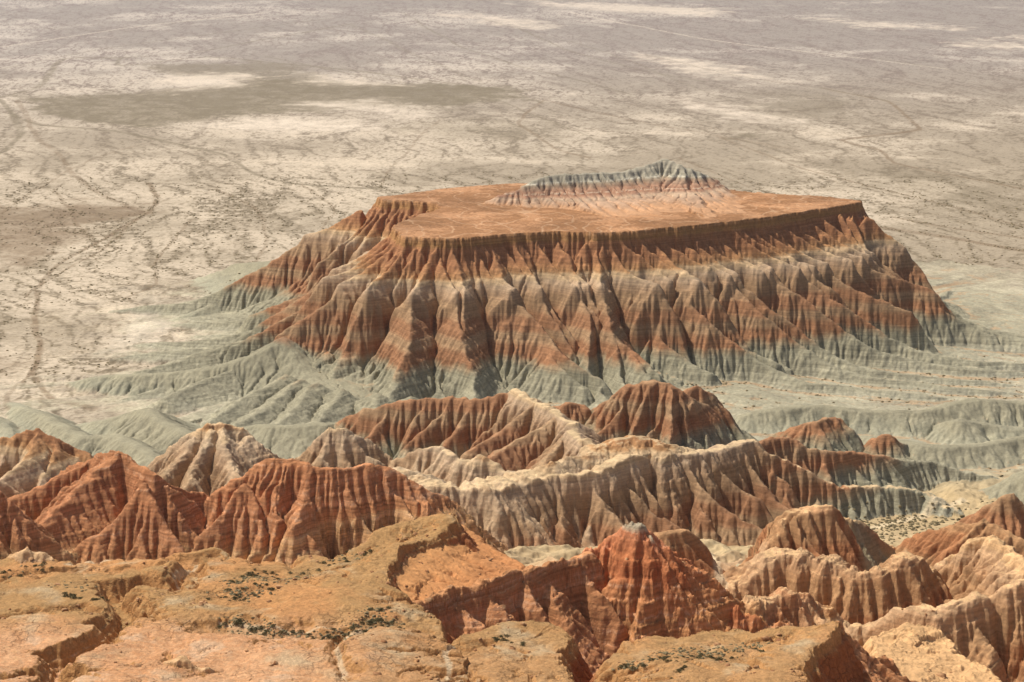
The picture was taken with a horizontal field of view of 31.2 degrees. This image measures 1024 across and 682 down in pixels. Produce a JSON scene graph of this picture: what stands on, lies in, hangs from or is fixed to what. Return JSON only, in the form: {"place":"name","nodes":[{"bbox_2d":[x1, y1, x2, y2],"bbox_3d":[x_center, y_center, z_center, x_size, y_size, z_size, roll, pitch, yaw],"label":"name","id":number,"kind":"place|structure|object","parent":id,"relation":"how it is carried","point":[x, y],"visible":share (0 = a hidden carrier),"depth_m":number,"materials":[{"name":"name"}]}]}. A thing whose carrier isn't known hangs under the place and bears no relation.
{"place":"outdoors","nodes":[
{"label":"outdoors","id":0,"kind":"place"},
{"bbox_2d":[0,417,20,437],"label":"grey ridge","id":1,"kind":"structure","parent":0,"point":[9,429],"depth_m":851.83,"materials":[{"name":"stone"}]},
{"bbox_2d":[0,428,93,497],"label":"red hill","id":2,"kind":"structure","parent":0,"point":[30,460],"depth_m":657.77,"materials":[{"name":"stone"}]},
{"bbox_2d":[3,401,164,466],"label":"grey ridge","id":3,"kind":"structure","parent":0,"point":[71,433],"depth_m":817.42,"materials":[{"name":"stone"}]},
{"bbox_2d":[75,407,202,452],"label":"grey ridge","id":4,"kind":"structure","parent":0,"point":[157,429],"depth_m":833.45,"materials":[{"name":"stone"}]},
{"bbox_2d":[147,422,284,495],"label":"whitish hill","id":5,"kind":"structure","parent":0,"point":[208,459],"depth_m":676.17,"materials":[{"name":"stone"}]},
{"bbox_2d":[241,422,335,458],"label":"grey ridge","id":6,"kind":"structure","parent":0,"point":[294,441],"depth_m":807.73,"materials":[{"name":"stone"}]},
{"bbox_2d":[295,427,392,467],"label":"whitish hill","id":7,"kind":"structure","parent":0,"point":[338,447],"depth_m":700.09,"materials":[{"name":"stone"}]},
{"bbox_2d":[191,458,508,567],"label":"red fluted ridge","id":8,"kind":"structure","parent":0,"point":[288,512],"depth_m":591.42,"materials":[{"name":"red stone"}]},
{"bbox_2d":[334,393,508,459],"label":"brown hill","id":9,"kind":"structure","parent":0,"point":[458,427],"depth_m":783.46,"materials":[{"name":"stone"}]},
{"bbox_2d":[387,446,508,486],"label":"cream hill","id":10,"kind":"structure","parent":0,"point":[443,463],"depth_m":683.88,"materials":[{"name":"stone"}]},
{"bbox_2d":[393,524,525,637],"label":"rock ledge","id":11,"kind":"object","parent":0,"point":[456,564],"visible":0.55,"depth_m":421.36,"materials":[{"name":"orange stone"}]},
{"bbox_2d":[0,0,1023,570],"bbox_3d":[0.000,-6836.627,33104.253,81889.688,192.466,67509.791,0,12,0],"label":"ground","id":12,"kind":"structure","parent":0,"point":[176,98],"depth_m":2542.60,"materials":[{"name":"soil"}]},
{"bbox_2d":[0,491,81,564],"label":"red spur","id":13,"kind":"structure","parent":12,"relation":"on","point":[20,530],"depth_m":553.40,"materials":[{"name":"red stone"}]},
{"bbox_2d":[9,450,208,563],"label":"red butte","id":14,"kind":"object","parent":12,"relation":"on","point":[98,508],"visible":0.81,"depth_m":580.03,"materials":[{"name":"stone"}]},
{"bbox_2d":[0,513,479,681],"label":"ochre shelf","id":15,"kind":"object","parent":12,"relation":"on","point":[146,637],"visible":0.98,"depth_m":374.81,"materials":[{"name":"orange stone"}]},
{"bbox_2d":[8,547,54,562],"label":"pale knobs","id":16,"kind":"object","parent":15,"relation":"on","point":[25,554],"visible":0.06,"depth_m":424.87,"materials":[{"name":"stone"}]},
{"bbox_2d":[164,655,214,673],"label":"pale knobs","id":17,"kind":"object","parent":15,"relation":"on","point":[180,660],"visible":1,"depth_m":341.35,"materials":[{"name":"stone"}]},
{"bbox_2d":[392,466,557,548],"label":"pale saddle","id":18,"kind":"object","parent":12,"relation":"on","point":[505,509],"visible":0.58,"depth_m":649.74,"materials":[{"name":"stone"}]},
{"bbox_2d":[1,515,1000,681],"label":"loose stones","id":19,"kind":"object","parent":12,"relation":"on","point":[764,638],"visible":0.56,"depth_m":379.60,"materials":[{"name":"brown stone"}]},
{"bbox_2d":[0,172,1023,674],"bbox_3d":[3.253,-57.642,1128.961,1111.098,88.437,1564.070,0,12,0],"label":"desert scrub","id":20,"kind":"object","parent":12,"relation":"on","point":[722,654],"visible":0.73,"depth_m":1091.19,"materials":[{"name":"plant"}]},
{"bbox_2d":[0,183,1023,437],"bbox_3d":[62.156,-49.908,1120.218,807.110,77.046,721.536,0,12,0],"label":"mesa","id":21,"kind":"structure","parent":12,"relation":"on","point":[458,293],"depth_m":976.99,"materials":[{"name":"stone"}]},
{"bbox_2d":[62,336,375,399],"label":"grey spur","id":22,"kind":"structure","parent":21,"relation":"attached to","point":[262,367],"depth_m":933.72,"materials":[{"name":"stone"}]},
{"bbox_2d":[170,261,270,320],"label":"grey spur","id":23,"kind":"structure","parent":21,"relation":"attached to","point":[219,278],"depth_m":1235.36,"materials":[{"name":"stone"}]},
{"bbox_2d":[485,159,747,217],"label":"summit ridge","id":24,"kind":"structure","parent":21,"relation":"on","point":[662,185],"depth_m":1101.28,"materials":[{"name":"stone"}]},
{"bbox_2d":[459,388,604,470],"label":"pale crest","id":25,"kind":"object","parent":12,"relation":"on","point":[526,431],"visible":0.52,"depth_m":738.54,"materials":[{"name":"stone"}]},
{"bbox_2d":[412,551,629,674],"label":"red wall","id":26,"kind":"structure","parent":0,"point":[552,592],"depth_m":413.19,"materials":[{"name":"red stone"}]},
{"bbox_2d":[451,620,592,681],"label":"ochre shelf","id":27,"kind":"object","parent":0,"point":[554,654],"visible":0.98,"depth_m":365.74,"materials":[{"name":"stone"}]},
{"bbox_2d":[553,402,591,424],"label":"brown hill","id":28,"kind":"structure","parent":0,"point":[581,413],"depth_m":789.07,"materials":[{"name":"stone"}]},
{"bbox_2d":[535,452,628,547],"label":"cream hill","id":29,"kind":"structure","parent":0,"point":[574,465],"depth_m":671.30,"materials":[{"name":"stone"}]},
{"bbox_2d":[577,435,725,543],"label":"ridge knoll","id":30,"kind":"structure","parent":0,"point":[673,494],"depth_m":687.88,"materials":[{"name":"stone"}]},
{"bbox_2d":[585,379,735,449],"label":"brown hill","id":31,"kind":"structure","parent":0,"point":[667,413],"depth_m":766.66,"materials":[{"name":"stone"}]},
{"bbox_2d":[582,521,749,642],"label":"red pinnacle","id":32,"kind":"object","parent":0,"point":[653,586],"visible":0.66,"depth_m":426.58,"materials":[{"name":"stone"}]},
{"bbox_2d":[654,529,728,587],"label":"brown ridge","id":33,"kind":"structure","parent":0,"point":[686,544],"depth_m":505.62,"materials":[{"name":"stone"}]},
{"bbox_2d":[455,439,964,547],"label":"ridge","id":34,"kind":"structure","parent":0,"point":[760,487],"depth_m":689.12,"materials":[{"name":"stone"}]},
{"bbox_2d":[590,620,864,681],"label":"ochre shelf","id":35,"kind":"object","parent":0,"point":[804,651],"visible":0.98,"depth_m":359.93,"materials":[{"name":"orange stone"}]},
{"bbox_2d":[728,604,789,632],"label":"red knolls","id":36,"kind":"structure","parent":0,"point":[754,623],"depth_m":432.75,"materials":[{"name":"stone"}]},
{"bbox_2d":[740,587,849,629],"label":"pink knolls","id":37,"kind":"structure","parent":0,"point":[784,604],"depth_m":449.00,"materials":[{"name":"stone"}]},
{"bbox_2d":[735,504,895,571],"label":"slab hill","id":38,"kind":"structure","parent":0,"point":[815,530],"depth_m":546.17,"materials":[{"name":"stone"}]},
{"bbox_2d":[769,417,864,451],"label":"red hill","id":39,"kind":"structure","parent":0,"point":[831,434],"depth_m":787.76,"materials":[{"name":"stone"}]},
{"bbox_2d":[720,546,952,624],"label":"pale ridge","id":40,"kind":"structure","parent":0,"point":[851,594],"depth_m":496.89,"materials":[{"name":"stone"}]},
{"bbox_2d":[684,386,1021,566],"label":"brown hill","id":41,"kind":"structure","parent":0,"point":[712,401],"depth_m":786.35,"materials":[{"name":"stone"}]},
{"bbox_2d":[836,621,913,681],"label":"red pyramid","id":42,"kind":"object","parent":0,"point":[884,669],"visible":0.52,"depth_m":378.34,"materials":[{"name":"red stone"}]},
{"bbox_2d":[733,398,1023,439],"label":"grey ridge","id":43,"kind":"structure","parent":0,"point":[918,424],"depth_m":860.53,"materials":[{"name":"stone"}]},
{"bbox_2d":[759,436,998,490],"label":"red ridge","id":44,"kind":"structure","parent":0,"point":[841,468],"depth_m":737.42,"materials":[{"name":"stone"}]},
{"bbox_2d":[864,434,911,459],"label":"red hill","id":45,"kind":"structure","parent":0,"point":[889,445],"depth_m":788.01,"materials":[{"name":"stone"}]},
{"bbox_2d":[863,622,1001,681],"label":"pale slope","id":46,"kind":"structure","parent":0,"point":[911,658],"depth_m":402.51,"materials":[{"name":"beige stone"}]},
{"bbox_2d":[845,578,1023,681],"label":"pale crusted ridge","id":47,"kind":"structure","parent":0,"point":[982,629],"depth_m":423.49,"materials":[{"name":"stone"}]},
{"bbox_2d":[859,435,1023,469],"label":"grey ridge","id":48,"kind":"structure","parent":0,"point":[1002,453],"depth_m":792.75,"materials":[{"name":"stone"}]},
{"bbox_2d":[895,518,1023,559],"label":"brown hill","id":49,"kind":"structure","parent":0,"point":[928,543],"depth_m":556.92,"materials":[{"name":"stone"}]},
{"bbox_2d":[926,419,1023,444],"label":"grey ridge","id":50,"kind":"structure","parent":0,"point":[957,431],"depth_m":840.34,"materials":[{"name":"stone"}]},
{"bbox_2d":[934,535,1023,603],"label":"pale crusted ridge","id":51,"kind":"structure","parent":0,"point":[978,564],"depth_m":504.43,"materials":[{"name":"stone"}]},
{"bbox_2d":[955,493,1023,538],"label":"brown hill","id":52,"kind":"structure","parent":0,"point":[1005,512],"depth_m":626.19,"materials":[{"name":"stone"}]},
{"bbox_2d":[978,470,1023,503],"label":"grey ridge","id":53,"kind":"structure","parent":0,"point":[1013,483],"depth_m":731.52,"materials":[{"name":"stone"}]}
]}

